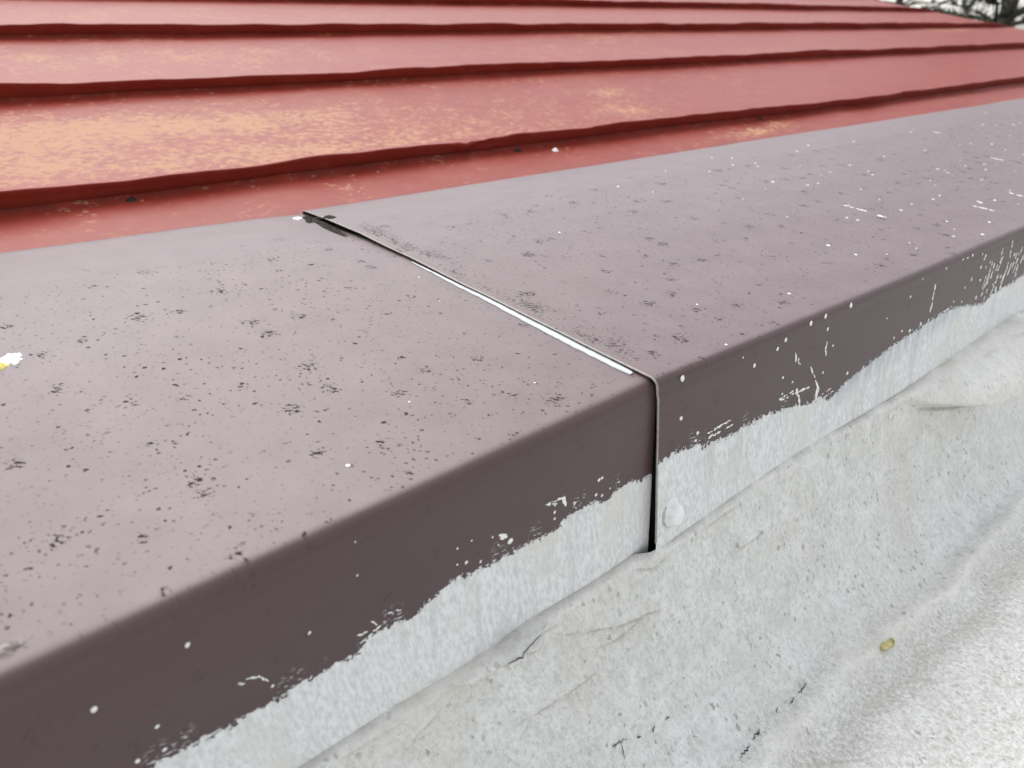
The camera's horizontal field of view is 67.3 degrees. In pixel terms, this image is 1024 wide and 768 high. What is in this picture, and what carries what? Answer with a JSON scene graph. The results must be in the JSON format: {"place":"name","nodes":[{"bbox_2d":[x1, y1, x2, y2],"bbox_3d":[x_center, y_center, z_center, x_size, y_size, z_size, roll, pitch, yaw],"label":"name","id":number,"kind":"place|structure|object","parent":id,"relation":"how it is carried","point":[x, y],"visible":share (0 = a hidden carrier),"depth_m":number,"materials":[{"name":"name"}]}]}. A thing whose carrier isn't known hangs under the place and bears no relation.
{"place":"outdoors","nodes":[
{"label":"outdoors","id":0,"kind":"place"},
{"bbox_2d":[796,531,1023,767],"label":"flat roof","id":1,"kind":"structure","parent":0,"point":[946,690],"depth_m":0.57,"materials":[{"name":"grey concrete"}]},
{"bbox_2d":[881,0,1023,29],"label":"sky","id":2,"kind":"structure","parent":0,"point":[991,10],"materials":[{"name":"white"}]},
{"label":"ground","id":3,"kind":"structure","parent":0,"visible":0},
{"bbox_2d":[334,225,656,551],"bbox_3d":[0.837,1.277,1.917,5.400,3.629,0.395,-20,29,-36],"label":"gap","id":4,"kind":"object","parent":3,"relation":"on","point":[651,544],"depth_m":0.48,"materials":[{"name":"black"}]},
{"bbox_2d":[0,214,655,767],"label":"coping sheet","id":5,"kind":"object","parent":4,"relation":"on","point":[290,490],"visible":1,"depth_m":0.36,"materials":[{"name":"brown metal"}]},
{"bbox_2d":[0,353,21,369],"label":"bird dropping","id":6,"kind":"object","parent":5,"relation":"on","point":[9,358],"visible":1,"depth_m":0.41,"materials":[{"name":"white"}]},
{"bbox_2d":[0,635,28,661],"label":"bird dropping","id":7,"kind":"object","parent":5,"relation":"on","point":[8,650],"visible":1,"depth_m":0.25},
{"bbox_2d":[0,0,1023,252],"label":"red metal roof","id":8,"kind":"structure","parent":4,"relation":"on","point":[172,114],"depth_m":1.18,"materials":[{"name":"red metal"}]},
{"bbox_2d":[125,196,136,201],"bbox_3d":[-0.342,-0.165,0.689,0.012,0.006,0.007,-20,29,-36],"label":"moss crumb","id":9,"kind":"object","parent":8,"relation":"on","point":[131,199],"visible":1,"depth_m":0.69,"materials":[{"name":"green plant"}]},
{"bbox_2d":[298,309,1023,767],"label":"felt upstand","id":10,"kind":"object","parent":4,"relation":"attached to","point":[758,621],"visible":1,"depth_m":0.54,"materials":[{"name":"grey fabric"}]},
{"bbox_2d":[881,638,894,650],"bbox_3d":[0.295,0.205,0.604,0.019,0.007,0.006,-20,29,-36],"label":"leaf scrap","id":11,"kind":"object","parent":10,"relation":"on","point":[888,644],"visible":1,"depth_m":0.60,"materials":[{"name":"yellow plant"}]},
{"bbox_2d":[303,98,1023,550],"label":"coping sheet","id":12,"kind":"object","parent":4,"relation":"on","point":[753,310],"visible":0.98,"depth_m":0.63,"materials":[{"name":"brown metal"}]},
{"bbox_2d":[877,0,993,20],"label":"pine tree","id":13,"kind":"object","parent":3,"relation":"on","point":[900,2],"visible":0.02,"depth_m":17.29,"materials":[{"name":"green plant"}]},
{"bbox_2d":[921,0,1023,27],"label":"pine tree","id":14,"kind":"object","parent":3,"relation":"on","point":[1010,11],"visible":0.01,"depth_m":8.25,"materials":[{"name":"green plant"}]}
]}

